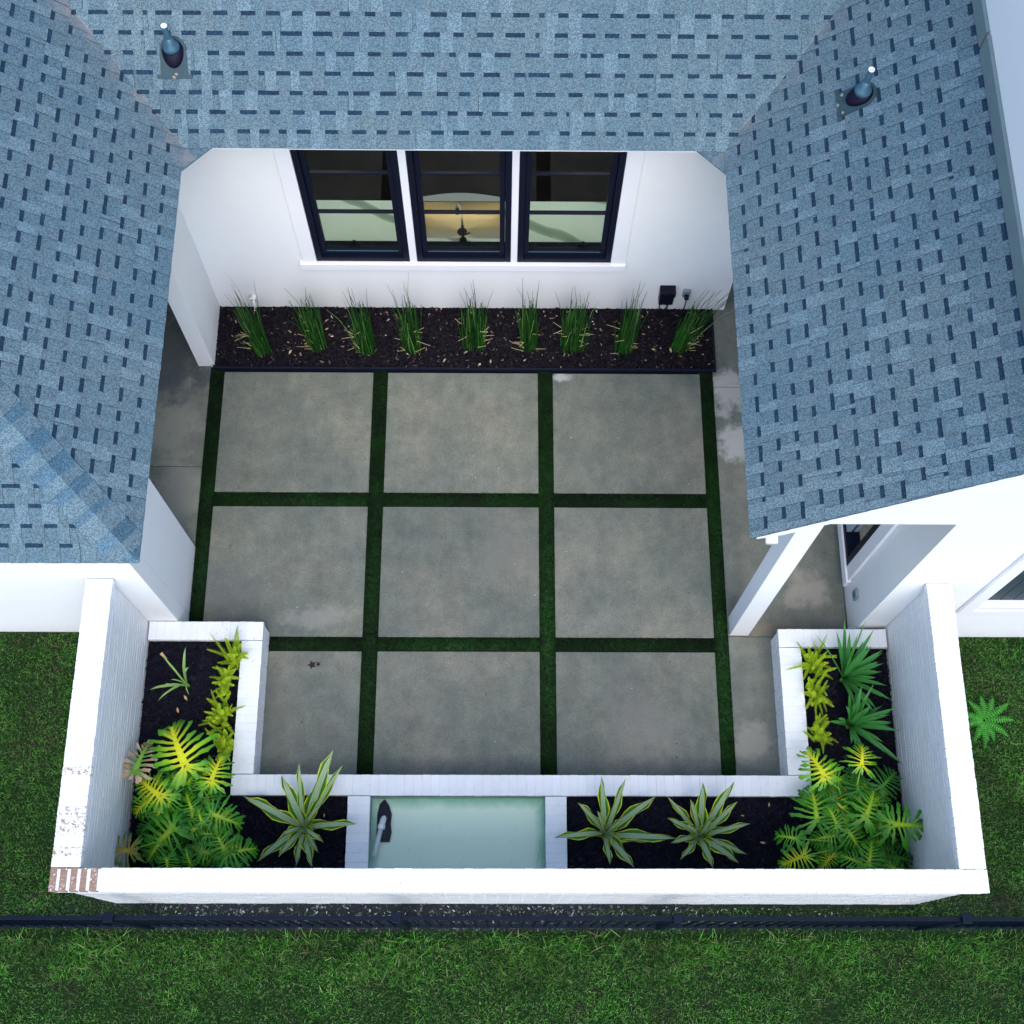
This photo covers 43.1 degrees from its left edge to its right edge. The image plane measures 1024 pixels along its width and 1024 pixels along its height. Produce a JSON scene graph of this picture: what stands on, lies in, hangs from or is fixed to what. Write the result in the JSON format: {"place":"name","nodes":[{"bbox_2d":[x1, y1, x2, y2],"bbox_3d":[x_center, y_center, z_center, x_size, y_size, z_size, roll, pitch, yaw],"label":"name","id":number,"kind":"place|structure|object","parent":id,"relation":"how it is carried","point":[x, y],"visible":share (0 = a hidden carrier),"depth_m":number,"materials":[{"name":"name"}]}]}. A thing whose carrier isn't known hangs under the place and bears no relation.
{"place":"outdoors","nodes":[
{"label":"outdoors","id":0,"kind":"place"},
{"bbox_2d":[149,283,846,775],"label":"patio","id":1,"kind":"structure","parent":0,"point":[461,571],"depth_m":12.50,"materials":[{"name":"concrete"}]},
{"bbox_2d":[308,661,315,667],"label":"fallen leaf","id":2,"kind":"object","parent":1,"relation":"on","point":[311,664],"visible":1,"depth_m":12.12,"materials":[{"name":"brown plant"}]},
{"bbox_2d":[189,369,736,775],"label":"artificial turf","id":3,"kind":"structure","parent":1,"relation":"on","point":[547,644],"depth_m":12.54,"materials":[{"name":"green plastic"}]},
{"bbox_2d":[213,306,713,368],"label":"bark mulch","id":4,"kind":"object","parent":1,"relation":"on","point":[667,322],"visible":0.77,"depth_m":13.30,"materials":[{"name":"black wood"}]},
{"bbox_2d":[224,278,271,356],"bbox_3d":[-2.609,-1.896,12.785,0.336,1.087,0.392,-8,70,-3],"label":"horsetail","id":5,"kind":"object","parent":4,"relation":"on","point":[256,343],"visible":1,"depth_m":12.87,"materials":[{"name":"plant"}]},
{"bbox_2d":[288,292,327,353],"bbox_3d":[-2.032,-1.927,12.826,0.306,1.041,0.348,0,70,0],"label":"horsetail","id":6,"kind":"object","parent":4,"relation":"on","point":[315,335],"visible":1,"depth_m":12.92,"materials":[{"name":"plant"}]},
{"bbox_2d":[327,288,376,355],"bbox_3d":[-1.526,-1.889,12.798,0.319,1.078,0.435,33,73,11],"label":"horsetail","id":7,"kind":"object","parent":4,"relation":"on","point":[363,344],"visible":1,"depth_m":12.89,"materials":[{"name":"plant"}]},
{"bbox_2d":[388,273,429,355],"bbox_3d":[-1.026,-1.871,12.784,0.325,1.102,0.432,-16,70,-6],"label":"horsetail","id":8,"kind":"object","parent":4,"relation":"on","point":[411,331],"visible":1,"depth_m":12.93,"materials":[{"name":"plant"}]},
{"bbox_2d":[165,319,769,843],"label":"leaf litter","id":9,"kind":"object","parent":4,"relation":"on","point":[491,361],"visible":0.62,"depth_m":11.69,"materials":[{"name":"brown plant"}]},
{"bbox_2d":[456,283,493,351],"bbox_3d":[-0.373,-1.954,12.821,0.393,1.102,0.334,0,70,0],"label":"horsetail","id":10,"kind":"object","parent":4,"relation":"on","point":[477,340],"visible":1,"depth_m":12.95,"materials":[{"name":"plant"}]},
{"bbox_2d":[509,283,541,352],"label":"horsetail","id":11,"kind":"object","parent":4,"relation":"on","point":[529,336],"visible":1,"depth_m":12.93,"materials":[{"name":"plant"}]},
{"bbox_2d":[554,286,598,354],"bbox_3d":[0.619,-1.909,12.820,0.429,1.092,0.321,0,70,0],"label":"horsetail","id":12,"kind":"object","parent":4,"relation":"on","point":[576,339],"visible":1,"depth_m":12.94,"materials":[{"name":"plant"}]},
{"bbox_2d":[609,282,649,354],"bbox_3d":[1.163,-1.865,12.818,0.390,1.075,0.298,-33,73,-12],"label":"horsetail","id":13,"kind":"object","parent":4,"relation":"on","point":[626,342],"visible":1,"depth_m":12.95,"materials":[{"name":"plant"}]},
{"bbox_2d":[670,289,733,354],"bbox_3d":[1.957,-1.904,12.830,0.668,1.094,0.310,0,70,0],"label":"horsetail","id":14,"kind":"object","parent":4,"relation":"on","point":[683,338],"visible":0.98,"depth_m":12.93,"materials":[{"name":"plant"}]},
{"bbox_2d":[213,308,715,372],"bbox_3d":[-0.478,-1.776,13.337,5.120,0.065,0.722,0,70,0],"label":"bed edging","id":15,"kind":"object","parent":1,"relation":"on","point":[459,369],"visible":0.89,"depth_m":13.20,"materials":[{"name":"black"}]},
{"bbox_2d":[130,621,905,868],"bbox_3d":[0.054,2.170,11.690,6.760,0.421,2.313,0,70,0],"label":"planter","id":16,"kind":"object","parent":1,"relation":"on","point":[475,817],"visible":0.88,"depth_m":11.40,"materials":[{"name":"white paint"}]},
{"bbox_2d":[371,800,391,856],"bbox_3d":[-1.106,2.775,11.387,0.232,0.156,0.495,0,70,0],"label":"fountain pump","id":17,"kind":"object","parent":16,"relation":"in","point":[383,829],"visible":1,"depth_m":11.35,"materials":[{"name":"plastic"}]},
{"bbox_2d":[126,641,908,868],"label":"dyed mulch","id":18,"kind":"object","parent":16,"relation":"in","point":[752,816],"visible":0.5,"depth_m":11.39,"materials":[{"name":"black wood"}]},
{"bbox_2d":[150,648,189,700],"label":"sparse lily","id":19,"kind":"object","parent":18,"relation":"on","point":[175,685],"visible":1,"depth_m":11.52,"materials":[{"name":"green plant"}]},
{"bbox_2d":[121,719,234,846],"bbox_3d":[-2.860,2.326,11.200,0.995,0.526,1.101,0,70,0],"label":"philodendron","id":20,"kind":"object","parent":18,"relation":"on","point":[180,785],"visible":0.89,"depth_m":11.07,"materials":[{"name":"green plant"}]},
{"bbox_2d":[115,783,259,867],"bbox_3d":[-2.769,2.866,11.026,1.134,0.477,0.872,-32,73,-12],"label":"philodendron","id":21,"kind":"object","parent":18,"relation":"on","point":[201,828],"visible":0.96,"depth_m":10.91,"materials":[{"name":"green plant"}]},
{"bbox_2d":[205,722,233,766],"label":"foxtail fern","id":22,"kind":"object","parent":18,"relation":"on","point":[223,743],"visible":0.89,"depth_m":11.39,"materials":[{"name":"green plant"}]},
{"bbox_2d":[198,689,245,734],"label":"foxtail fern","id":23,"kind":"object","parent":18,"relation":"on","point":[220,716],"visible":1,"depth_m":11.49,"materials":[{"name":"green plant"}]},
{"bbox_2d":[210,659,240,697],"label":"foxtail fern","id":24,"kind":"object","parent":18,"relation":"on","point":[224,683],"visible":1,"depth_m":11.58,"materials":[{"name":"green plant"}]},
{"bbox_2d":[207,625,248,669],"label":"foxtail fern","id":25,"kind":"object","parent":18,"relation":"on","point":[235,655],"visible":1,"depth_m":11.69,"materials":[{"name":"green plant"}]},
{"bbox_2d":[244,750,356,865],"bbox_3d":[-1.804,2.619,11.119,0.965,0.482,0.821,-19,71,-8],"label":"variegated dracaena","id":26,"kind":"object","parent":18,"relation":"on","point":[300,814],"visible":1,"depth_m":11.10,"materials":[{"name":"green plant"}]},
{"bbox_2d":[554,777,675,866],"bbox_3d":[0.935,2.673,11.104,0.966,0.525,0.690,23,71,8],"label":"variegated dracaena","id":27,"kind":"object","parent":18,"relation":"on","point":[603,821],"visible":1,"depth_m":11.10,"materials":[{"name":"green plant"}]},
{"bbox_2d":[667,782,747,867],"bbox_3d":[1.686,2.678,11.108,0.710,0.527,0.704,0,70,0],"label":"variegated dracaena","id":28,"kind":"object","parent":18,"relation":"on","point":[703,830],"visible":1,"depth_m":11.10,"materials":[{"name":"green plant"}]},
{"bbox_2d":[786,633,836,679],"bbox_3d":[2.677,1.303,11.696,0.451,0.329,0.397,0,70,0],"label":"foxtail fern","id":29,"kind":"object","parent":18,"relation":"on","point":[814,663],"visible":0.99,"depth_m":11.70,"materials":[{"name":"green plant"}]},
{"bbox_2d":[803,670,833,715],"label":"foxtail fern","id":30,"kind":"object","parent":18,"relation":"on","point":[816,695],"visible":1,"depth_m":11.61,"materials":[{"name":"green plant"}]},
{"bbox_2d":[803,710,838,753],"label":"foxtail fern","id":31,"kind":"object","parent":18,"relation":"on","point":[820,733],"visible":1,"depth_m":11.48,"materials":[{"name":"green plant"}]},
{"bbox_2d":[789,743,901,856],"bbox_3d":[2.848,2.453,11.211,0.956,0.527,0.935,16,70,5],"label":"philodendron","id":32,"kind":"object","parent":18,"relation":"on","point":[850,796],"visible":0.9,"depth_m":11.08,"materials":[{"name":"green plant"}]},
{"bbox_2d":[774,802,923,868],"bbox_3d":[2.865,2.819,11.021,1.259,0.627,0.657,0,70,0],"label":"philodendron","id":33,"kind":"object","parent":18,"relation":"on","point":[881,857],"visible":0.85,"depth_m":10.94,"materials":[{"name":"green plant"}]},
{"bbox_2d":[816,621,888,712],"bbox_3d":[3.109,1.372,11.561,0.475,0.620,0.868,-27,72,-10],"label":"yucca","id":34,"kind":"object","parent":18,"relation":"on","point":[854,669],"visible":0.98,"depth_m":11.56,"materials":[{"name":"green plant"}]},
{"bbox_2d":[828,684,901,763],"bbox_3d":[3.213,1.901,11.418,0.757,0.520,0.523,42,75,14],"label":"yucca","id":35,"kind":"object","parent":18,"relation":"on","point":[858,719],"visible":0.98,"depth_m":11.43,"materials":[{"name":"green plant"}]},
{"bbox_2d":[0,588,1023,1023],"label":"ground","id":36,"kind":"structure","parent":0,"point":[236,1004],"depth_m":11.29,"materials":[{"name":"plant"}]},
{"bbox_2d":[164,906,837,922],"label":"gravel","id":37,"kind":"structure","parent":36,"relation":"on","point":[469,912],"depth_m":11.39,"materials":[{"name":"black gravel"}]},
{"bbox_2d":[0,0,1023,636],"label":"house","id":38,"kind":"structure","parent":36,"relation":"on","point":[832,190],"depth_m":9.78,"materials":[{"name":"white paint"}]},
{"bbox_2d":[249,294,256,307],"bbox_3d":[-2.631,-2.150,13.190,0.060,0.118,0.129,0,70,0],"label":"hose bib","id":39,"kind":"object","parent":38,"relation":"attached to","point":[253,298],"visible":0.94,"depth_m":13.18,"materials":[{"name":"white metal"}]},
{"bbox_2d":[290,150,409,260],"bbox_3d":[-1.430,-2.861,11.734,0.900,1.930,0.212,0,70,0],"label":"window","id":40,"kind":"structure","parent":38,"relation":"in","point":[398,250],"depth_m":11.89,"materials":[{"name":"black paint"}]},
{"bbox_2d":[405,150,511,261],"bbox_3d":[-0.457,-2.857,11.742,0.903,1.930,0.212,0,70,0],"label":"window","id":41,"kind":"structure","parent":38,"relation":"in","point":[427,251],"depth_m":11.98,"materials":[{"name":"black paint"}]},
{"bbox_2d":[316,200,606,241],"bbox_3d":[-0.454,-2.680,13.213,5.100,0.910,0.535,0,70,0],"label":"kitchen counter","id":42,"kind":"object","parent":38,"relation":"on","point":[381,227],"visible":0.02,"depth_m":12.79,"materials":[{"name":"stone"}]},
{"bbox_2d":[423,193,499,237],"bbox_3d":[-0.506,-2.880,12.965,0.810,0.315,0.515,0,70,0],"label":"kitchen sink","id":43,"kind":"object","parent":42,"relation":"in","point":[475,225],"visible":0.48,"depth_m":13.02,"materials":[{"name":"beige metal"}]},
{"bbox_2d":[455,203,469,240],"bbox_3d":[-0.506,-2.820,12.550,0.103,0.431,0.253,-27,72,-10],"label":"kitchen faucet","id":44,"kind":"object","parent":42,"relation":"on","point":[458,207],"visible":0.87,"depth_m":12.52,"materials":[{"name":"black metal"}]},
{"bbox_2d":[517,151,626,262],"bbox_3d":[0.512,-2.853,11.751,0.905,1.930,0.212,0,70,0],"label":"window","id":45,"kind":"structure","parent":38,"relation":"in","point":[597,252],"depth_m":11.93,"materials":[{"name":"black paint"}]},
{"bbox_2d":[658,285,675,315],"bbox_3d":[1.564,-2.150,13.216,0.156,0.517,0.102,0,70,0],"label":"lighting transformer","id":46,"kind":"object","parent":38,"relation":"attached to","point":[667,295],"visible":1,"depth_m":13.03,"materials":[{"name":"black plastic"}]},
{"bbox_2d":[680,289,690,316],"bbox_3d":[1.766,-2.131,13.261,0.075,0.421,0.105,0,70,0],"label":"outlet","id":47,"kind":"object","parent":38,"relation":"attached to","point":[686,293],"visible":0.98,"depth_m":13.12,"materials":[{"name":"black plastic"}]},
{"bbox_2d":[852,588,857,600],"bbox_3d":[3.175,0.766,12.012,0.029,0.120,0.095,0,70,0],"label":"outlet","id":48,"kind":"object","parent":38,"relation":"attached to","point":[855,594],"visible":1,"depth_m":11.97,"materials":[{"name":"grey plastic"}]},
{"bbox_2d":[843,524,880,565],"bbox_3d":[3.235,-1.015,11.567,0.138,2.300,2.400,0,70,0],"label":"window","id":49,"kind":"structure","parent":38,"relation":"in","point":[856,536],"depth_m":12.10,"materials":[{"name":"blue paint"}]},
{"bbox_2d":[956,555,1023,614],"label":"window","id":50,"kind":"structure","parent":38,"relation":"in","point":[1009,585],"depth_m":11.09,"materials":[{"name":"white paint"}]},
{"bbox_2d":[0,912,1023,930],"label":"fence","id":51,"kind":"object","parent":36,"relation":"on","point":[674,920],"visible":1,"depth_m":10.57,"materials":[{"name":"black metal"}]},
{"bbox_2d":[48,579,989,904],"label":"brick wall","id":52,"kind":"structure","parent":36,"relation":"on","point":[938,785],"depth_m":10.34,"materials":[{"name":"white paint"}]},
{"bbox_2d":[968,696,1012,748],"bbox_3d":[4.391,1.903,11.958,0.538,0.051,0.472,-22,71,-9],"label":"lawn fern","id":53,"kind":"object","parent":36,"relation":"on","point":[978,720],"visible":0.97,"depth_m":11.94,"materials":[{"name":"green plant"}]}
]}

